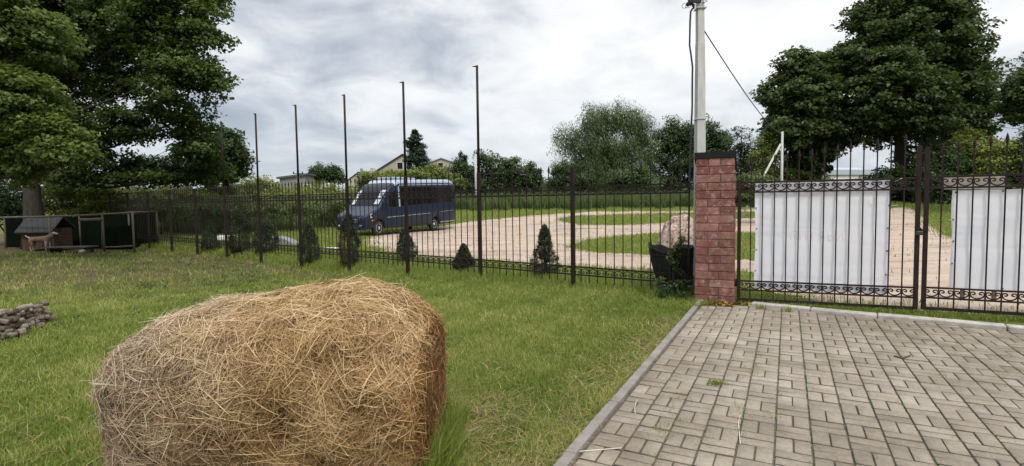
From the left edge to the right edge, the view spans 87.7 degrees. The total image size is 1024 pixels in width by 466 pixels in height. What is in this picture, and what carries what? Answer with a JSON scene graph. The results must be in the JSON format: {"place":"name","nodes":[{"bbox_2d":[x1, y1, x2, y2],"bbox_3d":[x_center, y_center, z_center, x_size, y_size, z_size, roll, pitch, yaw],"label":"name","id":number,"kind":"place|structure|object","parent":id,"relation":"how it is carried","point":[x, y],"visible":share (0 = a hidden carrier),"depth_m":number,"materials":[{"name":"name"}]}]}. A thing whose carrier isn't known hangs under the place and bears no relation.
{"place":"outdoors","nodes":[
{"label":"outdoors","id":0,"kind":"place"},
{"bbox_2d":[0,200,1023,465],"bbox_3d":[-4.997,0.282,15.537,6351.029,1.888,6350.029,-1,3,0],"label":"ground","id":1,"kind":"structure","parent":0,"point":[100,270],"depth_m":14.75,"materials":[{"name":"green plant"}]},
{"bbox_2d":[0,309,28,340],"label":"rubble heap","id":2,"kind":"object","parent":1,"relation":"on","point":[11,321],"visible":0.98,"depth_m":7.07,"materials":[{"name":"stone"}]},
{"bbox_2d":[0,178,46,230],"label":"shrub","id":3,"kind":"object","parent":1,"relation":"on","point":[10,205],"visible":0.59,"depth_m":28.45,"materials":[{"name":"green plant"}]},
{"bbox_2d":[13,306,44,330],"bbox_3d":[-7.023,1.265,7.655,0.269,0.412,0.540,-1,3,0],"label":"rubble heap","id":4,"kind":"object","parent":1,"relation":"on","point":[21,311],"visible":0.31,"depth_m":7.67,"materials":[{"name":"stone"}]},
{"bbox_2d":[16,300,53,323],"bbox_3d":[-7.068,1.237,7.888,0.234,0.431,0.559,-1,3,0],"label":"rubble heap","id":5,"kind":"object","parent":1,"relation":"on","point":[41,314],"visible":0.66,"depth_m":7.90,"materials":[{"name":"stone"}]},
{"bbox_2d":[25,232,57,250],"bbox_3d":[-20.019,0.360,22.743,1.464,0.809,0.297,-1,3,0],"label":"dog","id":6,"kind":"object","parent":1,"relation":"on","point":[46,239],"visible":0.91,"depth_m":22.65},
{"bbox_2d":[14,217,76,249],"bbox_3d":[-21.244,-0.028,24.336,1.660,1.474,1.370,-1,3,0],"label":"kennel","id":7,"kind":"object","parent":1,"relation":"on","point":[40,226],"visible":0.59,"depth_m":23.98,"materials":[{"name":"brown wood"}]},
{"bbox_2d":[0,0,108,191],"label":"maple tree","id":8,"kind":"object","parent":1,"relation":"on","point":[35,141],"visible":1,"depth_m":17.15,"materials":[{"name":"green plant"}]},
{"bbox_2d":[41,245,98,252],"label":"plank platform","id":9,"kind":"structure","parent":1,"relation":"on","point":[52,249],"depth_m":22.54,"materials":[{"name":"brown wood"}]},
{"bbox_2d":[19,173,138,215],"bbox_3d":[-23.489,-1.421,28.978,6.160,4.526,3.411,-1,3,0],"label":"shrub","id":10,"kind":"object","parent":1,"relation":"on","point":[84,200],"visible":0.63,"depth_m":28.29,"materials":[{"name":"green plant"}]},
{"bbox_2d":[0,211,158,252],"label":"animal pen","id":11,"kind":"object","parent":1,"relation":"on","point":[115,231],"visible":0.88,"depth_m":25.14,"materials":[{"name":"green wood"}]},
{"bbox_2d":[8,0,243,248],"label":"maple tree","id":12,"kind":"object","parent":1,"relation":"on","point":[154,34],"visible":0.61,"depth_m":24.42,"materials":[{"name":"green plant"}]},
{"bbox_2d":[117,185,172,220],"bbox_3d":[-21.588,-1.290,30.974,3.824,3.104,2.552,-1,3,0],"label":"shrub","id":13,"kind":"object","parent":1,"relation":"on","point":[142,190],"visible":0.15,"depth_m":30.61,"materials":[{"name":"green plant"}]},
{"bbox_2d":[118,193,199,234],"bbox_3d":[-19.098,-0.917,28.940,3.856,2.482,2.840,-3,4,-29],"label":"bush","id":14,"kind":"object","parent":1,"relation":"on","point":[175,218],"visible":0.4,"depth_m":28.78,"materials":[{"name":"green plant"}]},
{"bbox_2d":[157,184,218,223],"bbox_3d":[-19.625,-1.474,31.929,4.287,3.253,2.891,-2,4,-22],"label":"shrub","id":15,"kind":"object","parent":1,"relation":"on","point":[183,188],"visible":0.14,"depth_m":31.47,"materials":[{"name":"green plant"}]},
{"bbox_2d":[199,226,220,251],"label":"thuja","id":16,"kind":"object","parent":1,"relation":"on","point":[212,234],"visible":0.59,"depth_m":21.36,"materials":[{"name":"green plant"}]},
{"bbox_2d":[0,252,430,332],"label":"ground weeds","id":17,"kind":"object","parent":1,"relation":"on","point":[162,284],"visible":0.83,"depth_m":14.69,"materials":[{"name":"green plant"}]},
{"bbox_2d":[197,184,248,218],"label":"shrub","id":18,"kind":"object","parent":1,"relation":"on","point":[229,192],"visible":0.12,"depth_m":33.46,"materials":[{"name":"green plant"}]},
{"bbox_2d":[186,188,263,226],"bbox_3d":[-16.106,-1.163,29.907,4.741,2.778,2.934,-1,3,0],"label":"bush","id":19,"kind":"object","parent":1,"relation":"on","point":[212,211],"visible":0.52,"depth_m":29.63,"materials":[{"name":"green plant"}]},
{"bbox_2d":[193,126,259,220],"bbox_3d":[-17.781,-3.301,32.875,4.522,6.678,3.152,-1,3,0],"label":"tree","id":20,"kind":"object","parent":1,"relation":"on","point":[237,154],"visible":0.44,"depth_m":32.52,"materials":[{"name":"green plant"}]},
{"bbox_2d":[225,210,252,254],"bbox_3d":[-10.349,-0.012,20.227,0.970,1.752,1.234,-1,3,0],"label":"thuja","id":21,"kind":"object","parent":1,"relation":"on","point":[238,250],"visible":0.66,"depth_m":20.06,"materials":[{"name":"green plant"}]},
{"bbox_2d":[234,175,286,215],"bbox_3d":[-17.388,-2.186,35.905,5.181,3.628,3.447,-1,3,0],"label":"shrub","id":22,"kind":"object","parent":1,"relation":"on","point":[251,182],"visible":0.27,"depth_m":35.49,"materials":[{"name":"green plant"}]},
{"bbox_2d":[250,220,281,253],"bbox_3d":[-9.052,0.135,19.584,1.020,1.282,0.895,-4,4,-40],"label":"thuja","id":23,"kind":"object","parent":1,"relation":"on","point":[265,237],"visible":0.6,"depth_m":19.46,"materials":[{"name":"green plant"}]},
{"bbox_2d":[85,273,452,465],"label":"hay bale","id":24,"kind":"object","parent":1,"relation":"on","point":[339,371],"visible":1,"depth_m":3.02},
{"bbox_2d":[270,236,296,245],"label":"stone slab","id":25,"kind":"structure","parent":1,"relation":"on","point":[285,238],"depth_m":21.20,"materials":[{"name":"grey stone"}]},
{"bbox_2d":[256,181,319,215],"bbox_3d":[-14.794,-1.933,35.783,4.709,3.094,2.991,-1,3,0],"label":"shrub","id":26,"kind":"object","parent":1,"relation":"on","point":[308,189],"visible":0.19,"depth_m":35.54,"materials":[{"name":"green plant"}]},
{"bbox_2d":[251,189,329,230],"bbox_3d":[-12.871,-1.234,30.950,4.474,2.667,2.593,-1,3,0],"label":"bush","id":27,"kind":"object","parent":1,"relation":"on","point":[286,205],"visible":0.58,"depth_m":30.71,"materials":[{"name":"green plant"}]},
{"bbox_2d":[276,173,315,192],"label":"house","id":28,"kind":"structure","parent":1,"relation":"on","point":[305,177],"depth_m":71.70,"materials":[{"name":"grey"}]},
{"bbox_2d":[297,222,321,262],"bbox_3d":[-6.643,0.327,17.430,0.855,1.407,0.804,-1,3,0],"label":"thuja","id":29,"kind":"object","parent":1,"relation":"on","point":[306,233],"visible":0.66,"depth_m":17.31,"materials":[{"name":"green plant"}]},
{"bbox_2d":[307,161,328,185],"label":"tree","id":30,"kind":"object","parent":1,"relation":"on","point":[317,169],"visible":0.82,"depth_m":83.94,"materials":[{"name":"green plant"}]},
{"bbox_2d":[300,179,354,206],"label":"shrub","id":31,"kind":"object","parent":1,"relation":"on","point":[332,186],"visible":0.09,"depth_m":39.65,"materials":[{"name":"green plant"}]},
{"bbox_2d":[310,192,352,226],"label":"bush","id":32,"kind":"object","parent":1,"relation":"on","point":[327,211],"visible":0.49,"depth_m":33.63,"materials":[{"name":"green plant"}]},
{"bbox_2d":[321,162,345,184],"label":"tree","id":33,"kind":"object","parent":1,"relation":"on","point":[335,172],"visible":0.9,"depth_m":85.00,"materials":[{"name":"green plant"}]},
{"bbox_2d":[336,213,360,265],"bbox_3d":[-5.003,0.202,16.384,0.762,1.721,1.073,-1,3,0],"label":"thuja","id":34,"kind":"object","parent":1,"relation":"on","point":[355,244],"visible":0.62,"depth_m":16.22,"materials":[{"name":"green plant"}]},
{"bbox_2d":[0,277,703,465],"bbox_3d":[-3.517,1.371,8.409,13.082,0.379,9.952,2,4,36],"label":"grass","id":35,"kind":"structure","parent":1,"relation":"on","point":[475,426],"depth_m":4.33,"materials":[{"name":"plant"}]},
{"bbox_2d":[348,168,362,188],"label":"house","id":36,"kind":"structure","parent":1,"relation":"on","point":[353,177],"depth_m":129.47,"materials":[{"name":"paint"}]},
{"bbox_2d":[352,168,386,190],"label":"shrub","id":37,"kind":"object","parent":1,"relation":"on","point":[366,174],"visible":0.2,"depth_m":51.25,"materials":[{"name":"green plant"}]},
{"bbox_2d":[369,168,409,181],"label":"shrub","id":38,"kind":"object","parent":1,"relation":"on","point":[391,172],"visible":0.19,"depth_m":49.41,"materials":[{"name":"green plant"}]},
{"bbox_2d":[108,65,690,288],"bbox_3d":[-8.710,-1.346,18.253,29.682,5.418,0.097,2,4,37],"label":"iron fence","id":39,"kind":"object","parent":1,"relation":"on","point":[572,194],"visible":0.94,"depth_m":13.75,"materials":[{"name":"black metal"}]},
{"bbox_2d":[374,154,431,174],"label":"house","id":40,"kind":"structure","parent":1,"relation":"on","point":[396,163],"depth_m":91.45,"materials":[{"name":"paint"}]},
{"bbox_2d":[397,162,402,169],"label":"window","id":41,"kind":"structure","parent":40,"relation":"in","point":[399,164],"depth_m":91.41,"materials":[{"name":"white glass"}]},
{"bbox_2d":[395,228,418,258],"bbox_3d":[-3.116,0.356,15.769,0.598,1.027,0.822,1,4,25],"label":"thuja","id":42,"kind":"object","parent":1,"relation":"on","point":[401,234],"visible":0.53,"depth_m":15.64,"materials":[{"name":"green plant"}]},
{"bbox_2d":[396,167,433,179],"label":"shrub","id":43,"kind":"object","parent":1,"relation":"on","point":[414,172],"visible":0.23,"depth_m":49.23,"materials":[{"name":"green plant"}]},
{"bbox_2d":[401,129,431,173],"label":"conifer","id":44,"kind":"object","parent":1,"relation":"on","point":[417,154],"visible":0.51,"depth_m":61.03,"materials":[{"name":"green plant"}]},
{"bbox_2d":[422,162,453,185],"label":"shrub","id":45,"kind":"object","parent":1,"relation":"on","point":[435,171],"visible":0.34,"depth_m":51.37,"materials":[{"name":"green plant"}]},
{"bbox_2d":[428,158,454,174],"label":"house","id":46,"kind":"structure","parent":1,"relation":"on","point":[441,161],"depth_m":109.34,"materials":[{"name":"beige paint"}]},
{"bbox_2d":[444,173,465,193],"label":"shrub","id":47,"kind":"object","parent":1,"relation":"on","point":[457,183],"visible":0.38,"depth_m":53.40,"materials":[{"name":"green plant"}]},
{"bbox_2d":[158,188,754,234],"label":"tall weeds","id":48,"kind":"object","parent":1,"relation":"on","point":[636,202],"visible":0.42,"depth_m":42.62,"materials":[{"name":"green plant"}]},
{"bbox_2d":[457,150,463,163],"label":"cypress","id":49,"kind":"object","parent":1,"relation":"on","point":[460,155],"visible":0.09,"depth_m":65.37,"materials":[{"name":"green plant"}]},
{"bbox_2d":[452,243,475,270],"bbox_3d":[-1.246,0.636,13.727,0.628,0.767,0.481,-1,3,0],"label":"thuja","id":50,"kind":"object","parent":1,"relation":"on","point":[464,251],"visible":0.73,"depth_m":13.64,"materials":[{"name":"green plant"}]},
{"bbox_2d":[461,155,468,162],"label":"cypress","id":51,"kind":"object","parent":1,"relation":"on","point":[464,158],"visible":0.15,"depth_m":65.33,"materials":[{"name":"green plant"}]},
{"bbox_2d":[474,154,476,194],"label":"pole","id":52,"kind":"object","parent":1,"relation":"on","point":[475,159],"visible":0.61,"depth_m":45.69,"materials":[{"name":"concrete"}]},
{"bbox_2d":[443,149,509,195],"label":"tree","id":53,"kind":"object","parent":1,"relation":"on","point":[487,162],"visible":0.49,"depth_m":55.14,"materials":[{"name":"green plant"}]},
{"bbox_2d":[492,155,537,194],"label":"tree","id":54,"kind":"object","parent":1,"relation":"on","point":[510,164],"visible":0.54,"depth_m":56.09,"materials":[{"name":"green plant"}]},
{"bbox_2d":[522,160,546,192],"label":"tree","id":55,"kind":"object","parent":1,"relation":"on","point":[537,178],"visible":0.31,"depth_m":57.13,"materials":[{"name":"green plant"}]},
{"bbox_2d":[529,223,560,275],"bbox_3d":[0.754,0.415,12.263,0.799,1.278,0.584,1,4,27],"label":"thuja","id":56,"kind":"object","parent":1,"relation":"on","point":[545,244],"visible":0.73,"depth_m":12.17,"materials":[{"name":"green plant"}]},
{"bbox_2d":[106,178,1017,197],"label":"distant wood","id":57,"kind":"object","parent":1,"relation":"on","point":[357,191],"depth_m":81.04,"materials":[{"name":"green plant"}]},
{"bbox_2d":[542,160,599,193],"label":"bush","id":58,"kind":"object","parent":1,"relation":"on","point":[560,176],"visible":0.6,"depth_m":53.24,"materials":[{"name":"green plant"}]},
{"bbox_2d":[546,95,668,192],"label":"willow tree","id":59,"kind":"object","parent":1,"relation":"on","point":[593,152],"visible":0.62,"depth_m":54.75,"materials":[{"name":"green plant"}]},
{"bbox_2d":[553,299,702,465],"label":"kerb","id":60,"kind":"structure","parent":1,"relation":"on","point":[604,415],"depth_m":4.39,"materials":[{"name":"concrete"}]},
{"bbox_2d":[555,447,620,454],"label":"dry stem","id":61,"kind":"object","parent":60,"relation":"on","point":[594,450],"visible":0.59,"depth_m":3.57,"materials":[{"name":"beige plant"}]},
{"bbox_2d":[599,161,664,192],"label":"bush","id":62,"kind":"object","parent":1,"relation":"on","point":[636,175],"visible":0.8,"depth_m":47.39,"materials":[{"name":"green plant"}]},
{"bbox_2d":[646,114,693,191],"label":"tree","id":63,"kind":"object","parent":1,"relation":"on","point":[675,139],"visible":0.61,"depth_m":55.92,"materials":[{"name":"green plant"}]},
{"bbox_2d":[648,242,693,293],"bbox_3d":[3.081,0.629,10.005,1.036,0.933,1.036,-1,3,0],"label":"planter tub","id":64,"kind":"object","parent":1,"relation":"on","point":[656,253],"visible":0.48,"depth_m":9.69,"materials":[{"name":"black plastic"}]},
{"bbox_2d":[665,235,686,295],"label":"climbing vine","id":65,"kind":"object","parent":64,"relation":"attached to","point":[679,270],"visible":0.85,"depth_m":9.46,"materials":[{"name":"green plant"}]},
{"bbox_2d":[653,275,694,300],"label":"weed clump","id":66,"kind":"object","parent":1,"relation":"on","point":[663,289],"visible":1,"depth_m":9.15,"materials":[{"name":"green plant"}]},
{"bbox_2d":[657,214,692,247],"bbox_3d":[3.897,0.337,11.905,1.341,1.521,0.994,-1,3,0],"label":"boulder","id":67,"kind":"object","parent":1,"relation":"on","point":[675,227],"visible":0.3,"depth_m":11.70,"materials":[{"name":"beige stone"}]},
{"bbox_2d":[362,207,1023,315],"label":"gravel drive","id":68,"kind":"structure","parent":1,"relation":"on","point":[896,216],"depth_m":18.86,"materials":[{"name":"beige gravel"}]},
{"bbox_2d":[337,177,454,235],"bbox_3d":[-6.102,-1.550,29.313,2.570,2.985,8.365,1,4,25],"label":"minibus","id":69,"kind":"object","parent":68,"relation":"on","point":[387,211],"visible":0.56,"depth_m":27.76,"materials":[{"name":"blue paint"}]},
{"bbox_2d":[384,189,399,225],"bbox_3d":[-6.089,-1.304,26.972,0.082,1.880,1.200,1,4,25],"label":"front door","id":70,"kind":"structure","parent":69,"relation":"in","point":[387,212],"depth_m":27.07,"materials":[{"name":"blue paint"}]},
{"bbox_2d":[400,187,412,205],"bbox_3d":[-5.555,-1.927,28.075,0.061,0.980,1.000,1,4,25],"label":"window","id":71,"kind":"structure","parent":69,"relation":"in","point":[402,189],"depth_m":28.20,"materials":[{"name":"black glass"}]},
{"bbox_2d":[412,187,423,204],"bbox_3d":[-5.115,-2.024,29.013,0.061,0.976,1.000,1,4,25],"label":"window","id":72,"kind":"structure","parent":69,"relation":"in","point":[413,188],"depth_m":28.99,"materials":[{"name":"black glass"}]},
{"bbox_2d":[423,187,433,203],"bbox_3d":[-4.676,-2.121,29.952,0.061,0.972,1.000,1,4,25],"label":"window","id":73,"kind":"structure","parent":69,"relation":"in","point":[429,200],"depth_m":29.96,"materials":[{"name":"black glass"}]},
{"bbox_2d":[433,187,442,202],"bbox_3d":[-4.240,-2.219,30.891,0.062,0.968,1.000,1,4,25],"label":"window","id":74,"kind":"structure","parent":69,"relation":"in","point":[440,200],"depth_m":30.89,"materials":[{"name":"black glass"}]},
{"bbox_2d":[444,186,452,201],"bbox_3d":[-3.809,-2.316,31.833,0.072,0.964,1.000,1,4,25],"label":"window","id":75,"kind":"structure","parent":69,"relation":"in","point":[445,187],"depth_m":31.80,"materials":[{"name":"black glass"}]},
{"bbox_2d":[682,0,707,290],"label":"utility pole","id":76,"kind":"object","parent":1,"relation":"on","point":[699,120],"visible":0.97,"depth_m":9.23,"materials":[{"name":"concrete"}]},
{"bbox_2d":[687,7,694,290],"bbox_3d":[3.119,-1.433,9.295,0.112,4.912,0.030,-1,3,0],"label":"cable","id":77,"kind":"object","parent":76,"relation":"hanging from","point":[690,142],"visible":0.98,"depth_m":9.27,"materials":[{"name":"black rubber"}]},
{"bbox_2d":[705,31,781,134],"bbox_3d":[10.658,-5.094,22.464,0.044,1.341,30.418,1,4,29],"label":"wire","id":78,"kind":"object","parent":76,"relation":"attached to","point":[736,79],"visible":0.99,"depth_m":13.28,"materials":[{"name":"black rubber"}]},
{"bbox_2d":[685,113,738,191],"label":"tree","id":79,"kind":"object","parent":1,"relation":"on","point":[714,137],"visible":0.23,"depth_m":53.99,"materials":[{"name":"green plant"}]},
{"bbox_2d":[694,151,736,303],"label":"brick pillar","id":80,"kind":"structure","parent":1,"relation":"on","point":[715,208],"depth_m":8.66,"materials":[{"name":"red brick"}]},
{"bbox_2d":[734,134,922,309],"bbox_3d":[4.719,-0.171,8.144,2.480,2.552,0.060,1,4,23],"label":"gate leaf","id":81,"kind":"object","parent":80,"relation":"attached to","point":[918,181],"visible":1,"depth_m":8.06,"materials":[{"name":"metal"}]},
{"bbox_2d":[748,178,901,293],"bbox_3d":[4.724,0.044,8.174,2.032,1.705,0.069,1,4,23],"label":"banner","id":82,"kind":"object","parent":81,"relation":"attached to","point":[882,229],"visible":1,"depth_m":8.18,"materials":[{"name":"fabric"}]},
{"bbox_2d":[710,297,750,306],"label":"fallen leaves","id":83,"kind":"object","parent":1,"relation":"on","point":[724,303],"visible":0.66,"depth_m":8.55,"materials":[{"name":"plant"}]},
{"bbox_2d":[719,125,760,189],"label":"tree","id":84,"kind":"object","parent":1,"relation":"on","point":[741,160],"visible":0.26,"depth_m":49.47,"materials":[{"name":"green plant"}]},
{"bbox_2d":[735,170,773,207],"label":"bush","id":85,"kind":"object","parent":1,"relation":"on","point":[745,198],"visible":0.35,"depth_m":32.65,"materials":[{"name":"green plant"}]},
{"bbox_2d":[741,132,783,218],"bbox_3d":[16.791,-3.776,35.857,2.858,5.980,0.170,-1,3,0],"label":"pole","id":86,"kind":"object","parent":1,"relation":"on","point":[771,161],"visible":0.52,"depth_m":35.75,"materials":[{"name":"concrete"}]},
{"bbox_2d":[744,131,790,180],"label":"shrub","id":87,"kind":"object","parent":1,"relation":"on","point":[767,152],"visible":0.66,"depth_m":45.22,"materials":[{"name":"green plant"}]},
{"bbox_2d":[572,305,1023,465],"bbox_3d":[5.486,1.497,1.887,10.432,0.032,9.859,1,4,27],"label":"paved drive","id":88,"kind":"structure","parent":1,"relation":"on","point":[1002,416],"depth_m":4.49,"materials":[{"name":"concrete"}]},
{"bbox_2d":[642,299,1023,465],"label":"grass","id":89,"kind":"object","parent":88,"relation":"on","point":[979,316],"visible":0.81,"depth_m":7.33,"materials":[{"name":"green plant"}]},
{"bbox_2d":[770,165,834,182],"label":"bush","id":90,"kind":"object","parent":1,"relation":"on","point":[803,175],"visible":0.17,"depth_m":45.17,"materials":[{"name":"green plant"}]},
{"bbox_2d":[748,45,868,179],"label":"chestnut tree","id":91,"kind":"object","parent":1,"relation":"on","point":[805,102],"visible":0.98,"depth_m":44.99,"materials":[{"name":"green plant"}]},
{"bbox_2d":[823,168,874,181],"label":"house","id":92,"kind":"structure","parent":1,"relation":"on","point":[843,173],"depth_m":94.31,"materials":[{"name":"white glass"}]},
{"bbox_2d":[751,302,1023,331],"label":"stone kerb","id":93,"kind":"structure","parent":1,"relation":"on","point":[986,325],"depth_m":7.28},
{"bbox_2d":[857,161,939,200],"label":"bush","id":94,"kind":"object","parent":1,"relation":"on","point":[898,171],"visible":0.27,"depth_m":44.18,"materials":[{"name":"green plant"}]},
{"bbox_2d":[828,0,1015,168],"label":"chestnut tree","id":95,"kind":"object","parent":1,"relation":"on","point":[920,71],"visible":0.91,"depth_m":43.83,"materials":[{"name":"green plant"}]},
{"bbox_2d":[901,167,959,204],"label":"shrub","id":96,"kind":"object","parent":1,"relation":"on","point":[934,196],"visible":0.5,"depth_m":42.19,"materials":[{"name":"green plant"}]},
{"bbox_2d":[907,138,972,189],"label":"shrub","id":97,"kind":"object","parent":1,"relation":"on","point":[950,156],"visible":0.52,"depth_m":42.99,"materials":[{"name":"green plant"}]},
{"bbox_2d":[939,125,995,189],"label":"shrub","id":98,"kind":"object","parent":1,"relation":"on","point":[966,138],"visible":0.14,"depth_m":44.06,"materials":[{"name":"green plant"}]},
{"bbox_2d":[920,132,1023,315],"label":"gate leaf","id":99,"kind":"object","parent":1,"relation":"on","point":[927,188],"visible":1,"depth_m":7.42,"materials":[{"name":"metal"}]},
{"bbox_2d":[915,227,925,234],"bbox_3d":[5.838,-0.026,7.611,0.130,0.116,0.065,1,4,23],"label":"padlock","id":100,"kind":"object","parent":99,"relation":"attached to","point":[919,231],"visible":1,"depth_m":7.60,"materials":[{"name":"metal"}]},
{"bbox_2d":[949,189,1023,290],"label":"banner","id":101,"kind":"object","parent":99,"relation":"attached to","point":[995,236],"visible":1,"depth_m":7.36,"materials":[{"name":"fabric"}]},
{"bbox_2d":[965,138,1023,189],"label":"shrub","id":102,"kind":"object","parent":1,"relation":"on","point":[998,157],"visible":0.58,"depth_m":42.10,"materials":[{"name":"green plant"}]},
{"bbox_2d":[986,51,1023,127],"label":"tree","id":103,"kind":"object","parent":1,"relation":"on","point":[1010,95],"visible":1,"depth_m":33.48,"materials":[{"name":"green plant"}]},
{"bbox_2d":[1003,126,1023,187],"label":"shrub","id":104,"kind":"object","parent":1,"relation":"on","point":[1019,166],"visible":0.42,"depth_m":41.64,"materials":[{"name":"green plant"}]},
{"bbox_2d":[2,199,1022,316],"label":"grass","id":105,"kind":"structure","parent":0,"point":[946,228],"depth_m":18.20,"materials":[{"name":"green plant"}]},
{"bbox_2d":[3,0,1023,204],"label":"sky","id":106,"kind":"structure","parent":0,"point":[538,62],"materials":[{"name":"grey"}]},
{"bbox_2d":[944,176,1004,298],"bbox_3d":[7.415,0.095,8.497,0.929,2.031,0.362,-1,3,0],"label":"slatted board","id":107,"kind":"object","parent":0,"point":[980,182],"visible":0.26,"depth_m":8.45,"materials":[{"name":"metal"}]}
]}

